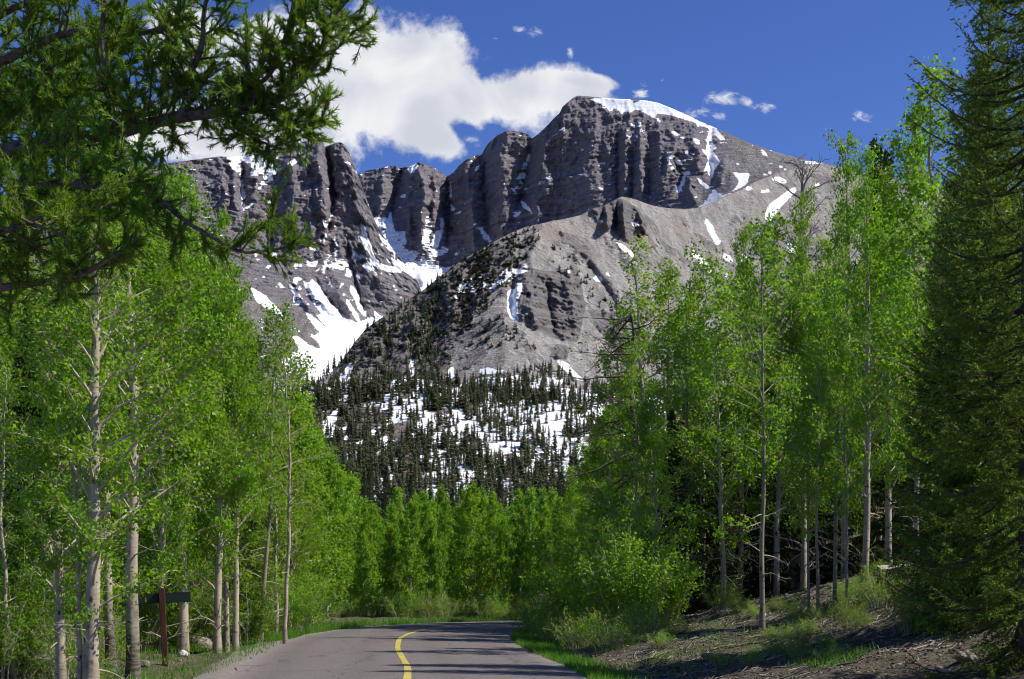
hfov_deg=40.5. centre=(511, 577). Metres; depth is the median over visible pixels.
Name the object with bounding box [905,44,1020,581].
spruce tree
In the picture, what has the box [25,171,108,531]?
aspen tree
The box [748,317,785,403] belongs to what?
aspen tree
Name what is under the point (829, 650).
shrub
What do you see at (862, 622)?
shrub
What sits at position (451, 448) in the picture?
fir tree
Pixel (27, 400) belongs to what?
aspen tree
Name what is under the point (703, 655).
rock
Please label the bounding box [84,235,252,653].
aspen tree
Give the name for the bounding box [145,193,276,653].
aspen tree
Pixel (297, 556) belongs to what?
aspen tree
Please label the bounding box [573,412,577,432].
fir tree
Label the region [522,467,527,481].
fir tree
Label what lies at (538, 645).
grass
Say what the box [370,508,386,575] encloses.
aspen tree
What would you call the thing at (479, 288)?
hillside scrub
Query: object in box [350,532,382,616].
aspen tree
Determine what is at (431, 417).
fir tree
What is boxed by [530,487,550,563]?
aspen tree
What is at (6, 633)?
shrub
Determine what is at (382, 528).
aspen tree
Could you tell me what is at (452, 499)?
fir tree
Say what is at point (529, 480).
fir tree
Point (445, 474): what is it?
fir tree
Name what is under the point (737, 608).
shrub
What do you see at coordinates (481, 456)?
fir tree
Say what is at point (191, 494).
aspen tree
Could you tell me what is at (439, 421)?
fir tree
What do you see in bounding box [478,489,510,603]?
aspen tree
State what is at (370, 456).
fir tree
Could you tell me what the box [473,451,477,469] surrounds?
fir tree
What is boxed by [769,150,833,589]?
dead tree
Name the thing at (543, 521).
aspen tree
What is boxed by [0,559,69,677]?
shrub
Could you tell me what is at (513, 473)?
fir tree
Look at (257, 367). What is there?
fir tree
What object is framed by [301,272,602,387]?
hillside forest
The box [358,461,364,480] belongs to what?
fir tree
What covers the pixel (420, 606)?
shrub
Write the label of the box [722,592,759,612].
shrub
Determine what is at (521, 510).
aspen tree
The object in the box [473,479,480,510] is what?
fir tree
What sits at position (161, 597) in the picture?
trail sign
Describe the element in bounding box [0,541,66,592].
shrub
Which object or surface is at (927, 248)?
aspen tree
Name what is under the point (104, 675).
shrub
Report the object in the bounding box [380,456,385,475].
fir tree
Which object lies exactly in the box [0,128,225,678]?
aspen tree
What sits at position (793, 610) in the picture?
shrub
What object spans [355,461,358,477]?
fir tree
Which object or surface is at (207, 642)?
boulder
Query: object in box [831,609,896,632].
fallen log
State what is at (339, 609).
shrub
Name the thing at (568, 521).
aspen tree
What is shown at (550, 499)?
aspen tree
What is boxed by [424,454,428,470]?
fir tree
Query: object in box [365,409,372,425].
fir tree
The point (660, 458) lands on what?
aspen tree
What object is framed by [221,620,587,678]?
road
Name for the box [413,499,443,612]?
aspen tree
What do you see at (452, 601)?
shrub
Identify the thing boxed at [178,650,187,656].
rock
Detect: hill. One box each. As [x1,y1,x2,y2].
[279,379,853,531]
[280,164,1022,392]
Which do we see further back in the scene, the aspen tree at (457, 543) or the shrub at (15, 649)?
the aspen tree at (457, 543)
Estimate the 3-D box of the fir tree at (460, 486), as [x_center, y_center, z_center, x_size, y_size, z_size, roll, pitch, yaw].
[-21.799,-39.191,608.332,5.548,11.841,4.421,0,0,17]
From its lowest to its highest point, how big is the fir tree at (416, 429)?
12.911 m
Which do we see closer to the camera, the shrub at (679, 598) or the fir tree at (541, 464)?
the shrub at (679, 598)
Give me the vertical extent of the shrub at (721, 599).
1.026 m
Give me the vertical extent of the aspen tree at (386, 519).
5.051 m
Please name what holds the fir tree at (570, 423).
on the hill at (557, 426)
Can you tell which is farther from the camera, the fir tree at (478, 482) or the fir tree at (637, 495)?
the fir tree at (478, 482)
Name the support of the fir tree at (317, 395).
on the hill at (557, 426)
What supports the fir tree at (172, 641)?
on the ground at (898, 671)
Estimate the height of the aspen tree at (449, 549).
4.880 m
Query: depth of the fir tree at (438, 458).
711.59 m
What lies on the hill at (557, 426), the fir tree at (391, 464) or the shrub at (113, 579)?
the fir tree at (391, 464)
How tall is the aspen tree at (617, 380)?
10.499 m
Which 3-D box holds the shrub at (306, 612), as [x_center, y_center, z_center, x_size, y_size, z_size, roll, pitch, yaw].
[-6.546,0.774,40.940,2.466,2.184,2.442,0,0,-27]
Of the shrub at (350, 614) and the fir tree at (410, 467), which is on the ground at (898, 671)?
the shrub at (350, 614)
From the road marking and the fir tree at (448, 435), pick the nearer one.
the road marking
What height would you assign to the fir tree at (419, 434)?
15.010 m
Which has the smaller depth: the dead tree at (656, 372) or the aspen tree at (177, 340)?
the aspen tree at (177, 340)
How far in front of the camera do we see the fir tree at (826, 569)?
45.78 m
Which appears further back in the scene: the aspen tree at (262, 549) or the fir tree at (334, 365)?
the fir tree at (334, 365)
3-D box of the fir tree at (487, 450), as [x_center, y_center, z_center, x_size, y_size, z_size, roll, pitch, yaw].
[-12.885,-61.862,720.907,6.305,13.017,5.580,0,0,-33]
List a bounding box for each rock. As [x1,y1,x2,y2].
[140,660,149,666]
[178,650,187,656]
[700,653,714,659]
[954,652,977,661]
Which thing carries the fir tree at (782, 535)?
on the ground at (898, 671)
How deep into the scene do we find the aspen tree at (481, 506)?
59.34 m
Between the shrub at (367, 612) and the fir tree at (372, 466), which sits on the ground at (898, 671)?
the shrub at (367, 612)
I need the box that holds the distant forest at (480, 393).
[262,363,839,530]
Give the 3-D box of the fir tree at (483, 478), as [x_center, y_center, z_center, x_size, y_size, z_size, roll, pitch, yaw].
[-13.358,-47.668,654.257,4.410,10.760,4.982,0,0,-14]
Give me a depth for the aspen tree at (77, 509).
19.93 m
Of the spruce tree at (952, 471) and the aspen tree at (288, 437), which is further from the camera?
the aspen tree at (288, 437)
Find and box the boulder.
[189,636,211,652]
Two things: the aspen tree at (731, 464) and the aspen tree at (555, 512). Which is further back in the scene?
the aspen tree at (555, 512)
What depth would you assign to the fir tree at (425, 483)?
620.15 m
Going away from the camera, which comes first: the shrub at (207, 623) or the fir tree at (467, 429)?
the shrub at (207, 623)
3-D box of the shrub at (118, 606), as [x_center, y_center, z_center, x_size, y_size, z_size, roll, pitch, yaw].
[-8.104,0.702,24.646,2.443,2.184,2.466,0,0,-38]
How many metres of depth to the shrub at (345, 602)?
56.04 m
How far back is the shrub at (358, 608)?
56.85 m
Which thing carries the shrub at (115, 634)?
on the ground at (898, 671)
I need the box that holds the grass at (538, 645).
[14,578,919,678]
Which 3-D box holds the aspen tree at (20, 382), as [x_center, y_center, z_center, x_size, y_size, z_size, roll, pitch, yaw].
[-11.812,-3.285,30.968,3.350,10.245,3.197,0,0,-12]
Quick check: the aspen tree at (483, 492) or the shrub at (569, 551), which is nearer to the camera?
the shrub at (569, 551)
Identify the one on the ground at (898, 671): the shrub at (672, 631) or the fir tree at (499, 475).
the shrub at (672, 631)
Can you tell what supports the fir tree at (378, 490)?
on the hill at (557, 426)
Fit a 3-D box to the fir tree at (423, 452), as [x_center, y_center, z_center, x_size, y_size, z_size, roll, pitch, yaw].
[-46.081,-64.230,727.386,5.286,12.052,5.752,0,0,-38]
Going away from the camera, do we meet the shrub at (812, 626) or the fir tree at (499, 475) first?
the shrub at (812, 626)
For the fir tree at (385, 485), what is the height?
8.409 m
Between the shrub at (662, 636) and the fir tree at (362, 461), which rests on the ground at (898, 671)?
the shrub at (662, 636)
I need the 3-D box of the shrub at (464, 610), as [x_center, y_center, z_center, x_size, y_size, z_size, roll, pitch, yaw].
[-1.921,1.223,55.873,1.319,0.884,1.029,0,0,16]
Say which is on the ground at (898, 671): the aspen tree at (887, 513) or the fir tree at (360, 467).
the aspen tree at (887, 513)
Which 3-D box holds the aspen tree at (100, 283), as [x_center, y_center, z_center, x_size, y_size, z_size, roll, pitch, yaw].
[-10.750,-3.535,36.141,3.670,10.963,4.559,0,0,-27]
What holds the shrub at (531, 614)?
on the ground at (898, 671)
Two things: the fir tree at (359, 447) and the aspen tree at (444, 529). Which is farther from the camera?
the fir tree at (359, 447)
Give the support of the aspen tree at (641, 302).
on the ground at (898, 671)
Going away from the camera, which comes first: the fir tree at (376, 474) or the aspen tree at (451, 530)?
the aspen tree at (451, 530)
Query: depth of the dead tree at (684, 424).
43.92 m
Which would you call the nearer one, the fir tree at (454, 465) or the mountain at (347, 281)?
the fir tree at (454, 465)
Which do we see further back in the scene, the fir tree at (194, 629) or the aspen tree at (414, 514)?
the aspen tree at (414, 514)
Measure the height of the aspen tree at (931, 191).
13.080 m
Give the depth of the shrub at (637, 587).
33.15 m
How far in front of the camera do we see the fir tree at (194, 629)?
40.07 m
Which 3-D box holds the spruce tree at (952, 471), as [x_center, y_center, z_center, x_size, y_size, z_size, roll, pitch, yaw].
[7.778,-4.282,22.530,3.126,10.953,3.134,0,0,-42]
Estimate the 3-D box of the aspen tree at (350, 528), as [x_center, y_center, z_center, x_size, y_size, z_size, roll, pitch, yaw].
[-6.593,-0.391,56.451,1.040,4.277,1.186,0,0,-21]
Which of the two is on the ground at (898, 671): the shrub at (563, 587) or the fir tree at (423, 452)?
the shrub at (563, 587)
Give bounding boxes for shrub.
[0,527,115,589]
[0,540,120,668]
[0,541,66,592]
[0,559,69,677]
[0,569,82,678]
[0,596,74,675]
[0,640,45,677]
[1,530,167,644]
[11,601,138,678]
[22,543,124,613]
[22,568,125,666]
[29,538,124,656]
[69,650,130,678]
[82,620,125,655]
[82,625,143,660]
[99,596,125,660]
[100,542,200,652]
[102,589,195,651]
[112,556,212,639]
[117,620,158,650]
[140,558,243,640]
[204,578,283,645]
[254,568,336,633]
[270,563,352,632]
[320,596,351,616]
[323,582,366,614]
[337,590,371,616]
[349,592,375,615]
[357,593,378,615]
[360,594,392,615]
[366,584,400,615]
[373,589,406,616]
[375,586,421,617]
[395,589,437,617]
[411,584,457,617]
[427,590,467,616]
[434,590,477,616]
[451,597,479,616]
[461,590,510,619]
[464,602,483,616]
[468,600,489,617]
[479,599,515,620]
[490,593,528,618]
[496,598,552,630]
[507,595,531,617]
[509,586,560,624]
[518,544,609,630]
[518,579,568,630]
[521,602,587,642]
[523,486,710,622]
[538,526,667,635]
[543,602,619,649]
[571,509,686,636]
[572,610,645,650]
[605,591,684,641]
[609,529,712,624]
[647,628,679,647]
[650,630,671,639]
[656,624,679,635]
[667,616,683,625]
[673,622,699,632]
[693,578,740,610]
[704,648,741,667]
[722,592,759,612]
[728,597,756,611]
[734,649,763,666]
[736,602,768,617]
[750,628,803,653]
[757,625,778,637]
[766,595,792,611]
[766,620,801,638]
[769,590,812,624]
[772,621,819,648]
[794,616,829,633]
[801,603,832,618]
[807,639,853,659]
[813,629,845,646]
[822,576,862,599]
[824,586,889,630]
[837,580,866,594]
[848,555,913,610]
[848,613,876,627]
[864,580,940,635]
[871,561,890,570]
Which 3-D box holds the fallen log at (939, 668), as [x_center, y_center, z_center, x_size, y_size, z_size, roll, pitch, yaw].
[5.698,1.322,18.019,0.266,0.308,1.193,0,0,-11]
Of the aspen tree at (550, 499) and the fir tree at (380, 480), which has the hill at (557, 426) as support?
the fir tree at (380, 480)
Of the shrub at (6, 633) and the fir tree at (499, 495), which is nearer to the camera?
the shrub at (6, 633)
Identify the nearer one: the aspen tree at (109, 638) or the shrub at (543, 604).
the aspen tree at (109, 638)
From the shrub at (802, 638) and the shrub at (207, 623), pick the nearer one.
the shrub at (802, 638)
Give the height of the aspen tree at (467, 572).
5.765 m
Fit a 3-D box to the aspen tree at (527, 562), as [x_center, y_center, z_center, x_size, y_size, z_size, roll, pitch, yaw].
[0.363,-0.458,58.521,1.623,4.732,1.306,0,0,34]
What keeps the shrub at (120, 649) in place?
on the ground at (898, 671)
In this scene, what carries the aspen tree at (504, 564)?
on the ground at (898, 671)
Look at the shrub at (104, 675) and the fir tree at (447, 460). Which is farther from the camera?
the fir tree at (447, 460)
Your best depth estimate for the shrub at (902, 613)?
23.73 m
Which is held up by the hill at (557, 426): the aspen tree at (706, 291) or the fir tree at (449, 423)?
the fir tree at (449, 423)
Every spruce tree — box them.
[869,0,1023,678]
[880,171,1010,626]
[888,0,1022,637]
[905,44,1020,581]
[944,5,1023,606]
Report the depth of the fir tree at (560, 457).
722.57 m
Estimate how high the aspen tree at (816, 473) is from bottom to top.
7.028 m
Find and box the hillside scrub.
[437,225,622,363]
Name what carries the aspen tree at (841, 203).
on the ground at (898, 671)
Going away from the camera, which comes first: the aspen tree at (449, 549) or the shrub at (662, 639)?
the shrub at (662, 639)
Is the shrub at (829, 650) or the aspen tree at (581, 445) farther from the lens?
the aspen tree at (581, 445)
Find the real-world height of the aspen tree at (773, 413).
9.020 m
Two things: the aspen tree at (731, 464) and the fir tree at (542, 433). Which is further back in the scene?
the fir tree at (542, 433)
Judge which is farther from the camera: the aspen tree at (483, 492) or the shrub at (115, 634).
the aspen tree at (483, 492)
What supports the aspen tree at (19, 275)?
on the ground at (898, 671)
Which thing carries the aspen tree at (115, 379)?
on the ground at (898, 671)
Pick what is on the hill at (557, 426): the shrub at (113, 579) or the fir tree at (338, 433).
the fir tree at (338, 433)
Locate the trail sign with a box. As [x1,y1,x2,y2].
[138,588,190,666]
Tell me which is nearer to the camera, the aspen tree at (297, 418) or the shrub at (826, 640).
the shrub at (826, 640)
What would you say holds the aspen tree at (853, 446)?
on the ground at (898, 671)
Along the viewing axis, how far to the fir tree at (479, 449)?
736.08 m
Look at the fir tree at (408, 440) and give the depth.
774.81 m
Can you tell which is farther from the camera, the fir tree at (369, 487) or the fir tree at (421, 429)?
the fir tree at (421, 429)
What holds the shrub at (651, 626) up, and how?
on the ground at (898, 671)
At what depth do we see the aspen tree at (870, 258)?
36.06 m
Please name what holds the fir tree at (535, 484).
on the hill at (557, 426)
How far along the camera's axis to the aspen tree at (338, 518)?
53.90 m
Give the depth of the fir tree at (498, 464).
693.93 m
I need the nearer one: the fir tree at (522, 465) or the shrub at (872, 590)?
the shrub at (872, 590)
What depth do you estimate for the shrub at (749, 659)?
22.64 m
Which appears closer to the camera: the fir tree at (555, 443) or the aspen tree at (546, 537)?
the aspen tree at (546, 537)
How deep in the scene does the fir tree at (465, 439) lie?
774.09 m
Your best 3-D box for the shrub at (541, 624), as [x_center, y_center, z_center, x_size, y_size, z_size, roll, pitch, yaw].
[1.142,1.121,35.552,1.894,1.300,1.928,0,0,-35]
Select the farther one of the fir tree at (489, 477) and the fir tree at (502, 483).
the fir tree at (489, 477)
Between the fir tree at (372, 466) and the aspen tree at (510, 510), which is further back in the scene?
the fir tree at (372, 466)
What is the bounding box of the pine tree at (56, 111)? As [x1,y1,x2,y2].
[0,0,379,341]
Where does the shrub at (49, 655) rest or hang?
on the ground at (898, 671)
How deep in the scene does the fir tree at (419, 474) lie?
626.91 m
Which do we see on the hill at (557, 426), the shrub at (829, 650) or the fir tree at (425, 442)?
the fir tree at (425, 442)
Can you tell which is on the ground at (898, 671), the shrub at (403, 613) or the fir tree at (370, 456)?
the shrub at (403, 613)
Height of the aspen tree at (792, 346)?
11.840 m
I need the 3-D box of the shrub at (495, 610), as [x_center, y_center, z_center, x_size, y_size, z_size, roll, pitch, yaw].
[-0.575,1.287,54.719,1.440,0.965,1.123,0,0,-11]
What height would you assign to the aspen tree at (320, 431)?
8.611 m
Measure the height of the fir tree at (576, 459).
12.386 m
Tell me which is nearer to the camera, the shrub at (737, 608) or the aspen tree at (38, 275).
the shrub at (737, 608)
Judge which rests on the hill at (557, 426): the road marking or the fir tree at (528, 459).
the fir tree at (528, 459)
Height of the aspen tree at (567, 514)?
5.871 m
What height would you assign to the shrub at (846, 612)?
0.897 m
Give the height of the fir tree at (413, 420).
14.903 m
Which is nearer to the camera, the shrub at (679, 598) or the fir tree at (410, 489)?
the shrub at (679, 598)
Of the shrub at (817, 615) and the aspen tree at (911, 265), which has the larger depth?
the aspen tree at (911, 265)
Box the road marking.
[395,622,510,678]
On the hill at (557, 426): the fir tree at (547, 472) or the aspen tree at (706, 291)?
the fir tree at (547, 472)
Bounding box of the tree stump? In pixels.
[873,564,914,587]
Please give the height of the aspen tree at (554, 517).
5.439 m
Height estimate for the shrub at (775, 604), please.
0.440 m
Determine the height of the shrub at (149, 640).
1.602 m
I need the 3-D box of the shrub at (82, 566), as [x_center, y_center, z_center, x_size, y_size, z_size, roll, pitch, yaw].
[-8.832,0.412,26.414,3.083,2.730,3.053,0,0,15]
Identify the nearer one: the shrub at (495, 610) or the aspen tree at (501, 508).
the shrub at (495, 610)
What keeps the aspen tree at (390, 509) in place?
on the ground at (898, 671)
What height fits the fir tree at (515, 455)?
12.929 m
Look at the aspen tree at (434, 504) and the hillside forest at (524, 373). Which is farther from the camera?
the hillside forest at (524, 373)
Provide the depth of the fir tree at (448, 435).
797.03 m
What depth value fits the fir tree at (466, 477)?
662.66 m
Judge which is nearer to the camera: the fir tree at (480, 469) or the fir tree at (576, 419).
the fir tree at (480, 469)
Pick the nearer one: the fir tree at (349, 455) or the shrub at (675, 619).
the shrub at (675, 619)
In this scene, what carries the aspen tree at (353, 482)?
on the ground at (898, 671)
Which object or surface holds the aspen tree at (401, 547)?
on the ground at (898, 671)
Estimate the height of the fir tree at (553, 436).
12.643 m
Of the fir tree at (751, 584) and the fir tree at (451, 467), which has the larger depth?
the fir tree at (451, 467)
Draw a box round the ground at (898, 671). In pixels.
[0,536,1023,678]
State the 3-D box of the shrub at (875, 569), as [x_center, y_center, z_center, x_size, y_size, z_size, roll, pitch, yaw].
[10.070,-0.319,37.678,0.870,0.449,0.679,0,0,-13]
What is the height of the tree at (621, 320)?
8.461 m
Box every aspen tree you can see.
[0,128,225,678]
[0,195,35,476]
[0,235,130,678]
[0,270,52,543]
[0,277,43,560]
[0,290,63,547]
[0,302,100,621]
[0,343,46,678]
[0,357,27,521]
[1,219,39,327]
[1,262,81,546]
[12,304,137,678]
[15,166,189,672]
[21,214,83,352]
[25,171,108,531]
[31,137,242,678]
[35,243,155,577]
[48,224,165,565]
[66,161,241,649]
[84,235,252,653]
[86,207,201,563]
[112,216,196,581]
[114,157,274,654]
[138,226,276,584]
[140,325,228,582]
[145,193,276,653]
[166,262,290,651]
[186,212,284,600]
[186,254,292,651]
[188,252,217,615]
[196,321,306,617]
[201,390,306,591]
[226,297,345,642]
[239,402,343,624]
[240,350,321,633]
[254,308,333,643]
[265,446,332,625]
[266,475,308,579]
[270,388,344,575]
[273,422,355,596]
[277,435,350,620]
[314,449,360,615]
[317,463,375,610]
[336,471,382,598]
[340,517,361,605]
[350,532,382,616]
[353,502,379,615]
[355,501,386,614]
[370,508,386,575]
[370,516,387,600]
[377,524,400,611]
[380,501,406,600]
[383,506,391,542]
[383,517,417,598]
[385,485,405,577]
[390,498,434,616]
[402,492,419,577]
[406,494,420,611]
[412,489,442,604]
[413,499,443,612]
[426,497,445,603]
[428,483,453,601]
[437,505,455,603]
[442,504,470,611]
[449,485,483,616]
[451,481,488,616]
[460,486,497,608]
[472,494,495,600]
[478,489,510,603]
[490,515,523,612]
[497,503,507,549]
[498,504,521,593]
[506,493,537,616]
[509,488,530,550]
[509,512,537,605]
[512,486,547,601]
[529,493,555,603]
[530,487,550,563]
[530,503,553,599]
[540,486,559,582]
[543,464,592,588]
[547,501,561,586]
[550,496,567,591]
[554,440,595,561]
[554,497,586,547]
[558,434,609,558]
[566,402,649,620]
[569,234,700,537]
[572,298,674,552]
[574,403,639,623]
[591,335,674,576]
[596,425,660,538]
[600,279,745,599]
[613,256,728,572]
[620,373,695,614]
[653,238,767,602]
[663,252,782,608]
[664,416,709,599]
[670,209,826,629]
[690,384,765,581]
[692,221,792,599]
[709,209,848,595]
[747,320,789,573]
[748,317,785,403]
[749,179,842,589]
[761,227,873,573]
[766,376,846,615]
[767,303,859,617]
[769,290,832,554]
[783,128,891,579]
[795,269,901,607]
[807,137,927,581]
[815,199,920,570]
[816,338,886,608]
[837,53,980,561]
[838,159,923,564]
[868,93,961,558]
[891,221,927,489]
[910,190,947,323]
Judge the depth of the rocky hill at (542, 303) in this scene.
1778.91 m
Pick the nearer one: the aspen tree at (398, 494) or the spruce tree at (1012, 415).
the spruce tree at (1012, 415)
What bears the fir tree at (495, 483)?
on the hill at (557, 426)
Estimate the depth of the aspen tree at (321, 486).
49.92 m
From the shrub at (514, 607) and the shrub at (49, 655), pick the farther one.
the shrub at (514, 607)
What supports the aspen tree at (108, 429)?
on the ground at (898, 671)
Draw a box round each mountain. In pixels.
[1,140,420,390]
[358,96,1016,290]
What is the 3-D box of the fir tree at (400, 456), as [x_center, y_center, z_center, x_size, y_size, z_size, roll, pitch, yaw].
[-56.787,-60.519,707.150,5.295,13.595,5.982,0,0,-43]
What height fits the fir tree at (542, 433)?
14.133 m
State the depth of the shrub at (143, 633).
30.94 m
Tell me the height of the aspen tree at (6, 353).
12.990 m
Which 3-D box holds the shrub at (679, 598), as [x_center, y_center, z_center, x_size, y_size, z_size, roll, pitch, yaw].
[3.725,0.059,35.442,2.431,2.761,2.699,0,0,-12]
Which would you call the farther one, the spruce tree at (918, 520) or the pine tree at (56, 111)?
the spruce tree at (918, 520)
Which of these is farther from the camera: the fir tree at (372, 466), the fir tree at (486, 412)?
the fir tree at (486, 412)
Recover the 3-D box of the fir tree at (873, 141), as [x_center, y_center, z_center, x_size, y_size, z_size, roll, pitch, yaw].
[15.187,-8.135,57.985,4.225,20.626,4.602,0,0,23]
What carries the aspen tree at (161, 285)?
on the ground at (898, 671)
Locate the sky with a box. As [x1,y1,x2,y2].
[0,0,1023,199]
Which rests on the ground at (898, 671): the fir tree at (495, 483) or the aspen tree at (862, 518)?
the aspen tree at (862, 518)
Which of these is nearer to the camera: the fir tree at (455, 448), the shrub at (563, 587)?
the shrub at (563, 587)
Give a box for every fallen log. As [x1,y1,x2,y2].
[700,626,743,635]
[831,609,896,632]
[934,665,984,675]
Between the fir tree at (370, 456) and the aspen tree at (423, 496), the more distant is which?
the fir tree at (370, 456)
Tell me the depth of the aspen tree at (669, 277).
43.73 m
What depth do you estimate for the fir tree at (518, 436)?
814.10 m
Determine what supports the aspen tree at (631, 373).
on the ground at (898, 671)
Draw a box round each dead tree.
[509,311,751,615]
[639,367,707,544]
[665,273,711,590]
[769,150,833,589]
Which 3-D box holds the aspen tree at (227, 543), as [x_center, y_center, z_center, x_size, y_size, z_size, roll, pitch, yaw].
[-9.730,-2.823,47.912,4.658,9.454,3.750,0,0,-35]
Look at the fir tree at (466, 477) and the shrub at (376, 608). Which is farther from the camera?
the fir tree at (466, 477)
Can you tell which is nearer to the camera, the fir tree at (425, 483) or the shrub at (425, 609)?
the shrub at (425, 609)
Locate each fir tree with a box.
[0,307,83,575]
[0,508,47,661]
[122,440,213,632]
[141,515,207,652]
[201,345,300,630]
[221,508,282,642]
[315,385,320,403]
[332,355,336,368]
[334,427,343,448]
[341,451,345,472]
[346,447,352,466]
[352,420,359,440]
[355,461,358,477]
[356,441,364,460]
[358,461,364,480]
[358,470,370,542]
[361,450,367,471]
[364,467,380,534]
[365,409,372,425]
[367,446,373,468]
[367,457,375,478]
[374,472,380,492]
[375,480,379,497]
[378,464,391,547]
[378,469,382,486]
[379,441,388,458]
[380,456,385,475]
[384,451,388,469]
[385,432,395,455]
[386,487,399,577]
[389,455,394,472]
[397,446,404,468]
[402,472,406,496]
[403,475,413,513]
[404,455,416,476]
[405,429,411,447]
[412,409,415,431]
[412,419,417,438]
[412,423,423,445]
[416,468,422,491]
[420,419,423,435]
[421,432,427,452]
[421,445,424,463]
[423,471,428,496]
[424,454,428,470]
[425,438,431,458]
[426,415,434,434]
[432,460,444,486]
[434,449,441,468]
[435,410,440,428]
[444,465,447,485]
[445,449,450,466]
[446,415,452,434]
[446,424,450,442]
[448,466,458,482]
[449,438,453,456]
[450,451,456,472]
[450,488,455,536]
[452,438,456,458]
[457,475,464,495]
[463,430,467,451]
[463,466,469,483]
[464,423,470,439]
[464,444,472,465]
[470,439,476,462]
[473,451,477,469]
[473,466,477,483]
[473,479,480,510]
[477,442,481,459]
[477,458,484,479]
[479,450,485,466]
[480,466,485,484]
[483,401,488,421]
[484,446,489,467]
[485,479,488,498]
[486,453,493,476]
[487,465,492,486]
[493,475,497,493]
[495,453,499,474]
[496,467,503,487]
[496,480,505,517]
[497,456,508,477]
[498,412,506,430]
[499,421,505,440]
[501,473,505,495]
[510,463,516,483]
[511,446,517,468]
[515,423,519,440]
[518,451,521,469]
[519,456,524,479]
[521,485,532,556]
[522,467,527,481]
[523,391,530,409]
[523,437,534,461]
[526,447,533,465]
[527,470,530,488]
[528,410,534,432]
[529,483,540,559]
[530,468,538,494]
[534,434,539,455]
[539,425,545,445]
[539,453,544,471]
[539,470,545,484]
[542,455,549,475]
[551,431,556,448]
[553,437,557,459]
[553,472,565,511]
[559,449,564,466]
[563,412,568,431]
[564,454,576,498]
[566,415,573,434]
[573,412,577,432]
[573,450,578,471]
[622,454,644,540]
[645,409,704,614]
[673,387,723,613]
[689,398,753,610]
[708,383,786,600]
[732,341,791,598]
[764,330,832,593]
[783,392,853,590]
[809,275,884,577]
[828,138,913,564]
[848,291,921,573]
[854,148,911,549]
[878,243,946,563]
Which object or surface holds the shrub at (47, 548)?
on the ground at (898, 671)
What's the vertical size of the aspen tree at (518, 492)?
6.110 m
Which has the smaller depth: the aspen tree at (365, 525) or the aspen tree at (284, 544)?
the aspen tree at (284, 544)
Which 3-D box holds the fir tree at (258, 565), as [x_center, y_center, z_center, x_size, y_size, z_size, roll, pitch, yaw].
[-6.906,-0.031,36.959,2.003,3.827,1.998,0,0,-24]
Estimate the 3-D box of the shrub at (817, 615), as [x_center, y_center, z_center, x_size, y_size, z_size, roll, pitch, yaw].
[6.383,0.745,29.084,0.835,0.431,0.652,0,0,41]
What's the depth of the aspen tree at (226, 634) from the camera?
32.45 m
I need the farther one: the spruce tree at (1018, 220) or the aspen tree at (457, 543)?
the aspen tree at (457, 543)
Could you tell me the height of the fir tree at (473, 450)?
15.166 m
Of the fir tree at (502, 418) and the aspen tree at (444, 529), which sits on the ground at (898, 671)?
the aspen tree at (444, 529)
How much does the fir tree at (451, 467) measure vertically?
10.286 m
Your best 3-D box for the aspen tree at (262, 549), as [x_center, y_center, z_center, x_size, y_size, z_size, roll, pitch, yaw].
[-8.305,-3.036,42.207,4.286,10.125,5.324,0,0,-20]
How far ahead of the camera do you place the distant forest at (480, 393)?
871.86 m
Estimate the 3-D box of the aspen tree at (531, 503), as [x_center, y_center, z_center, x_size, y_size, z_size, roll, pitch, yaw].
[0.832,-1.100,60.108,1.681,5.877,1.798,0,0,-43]
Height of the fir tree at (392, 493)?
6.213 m
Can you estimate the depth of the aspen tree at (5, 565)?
21.89 m
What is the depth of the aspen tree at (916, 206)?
36.86 m
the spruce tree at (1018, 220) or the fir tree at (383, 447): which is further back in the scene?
the fir tree at (383, 447)
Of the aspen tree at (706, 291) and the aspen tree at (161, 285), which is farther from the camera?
the aspen tree at (706, 291)
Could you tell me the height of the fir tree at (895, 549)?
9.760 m
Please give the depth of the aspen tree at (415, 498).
59.59 m
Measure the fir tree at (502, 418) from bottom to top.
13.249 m
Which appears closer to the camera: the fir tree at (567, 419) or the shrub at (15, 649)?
the shrub at (15, 649)
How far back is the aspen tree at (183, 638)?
30.91 m
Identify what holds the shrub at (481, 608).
on the ground at (898, 671)
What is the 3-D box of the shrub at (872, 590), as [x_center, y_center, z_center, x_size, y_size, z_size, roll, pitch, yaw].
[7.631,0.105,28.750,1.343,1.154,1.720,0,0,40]
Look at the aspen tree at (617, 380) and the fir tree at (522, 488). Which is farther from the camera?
the fir tree at (522, 488)
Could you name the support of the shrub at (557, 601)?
on the ground at (898, 671)
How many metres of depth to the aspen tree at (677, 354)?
41.84 m
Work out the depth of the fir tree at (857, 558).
55.58 m
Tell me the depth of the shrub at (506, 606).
55.70 m
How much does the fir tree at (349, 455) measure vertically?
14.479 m
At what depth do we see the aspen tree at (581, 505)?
49.82 m
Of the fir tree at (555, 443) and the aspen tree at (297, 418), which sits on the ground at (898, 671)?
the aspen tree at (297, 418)

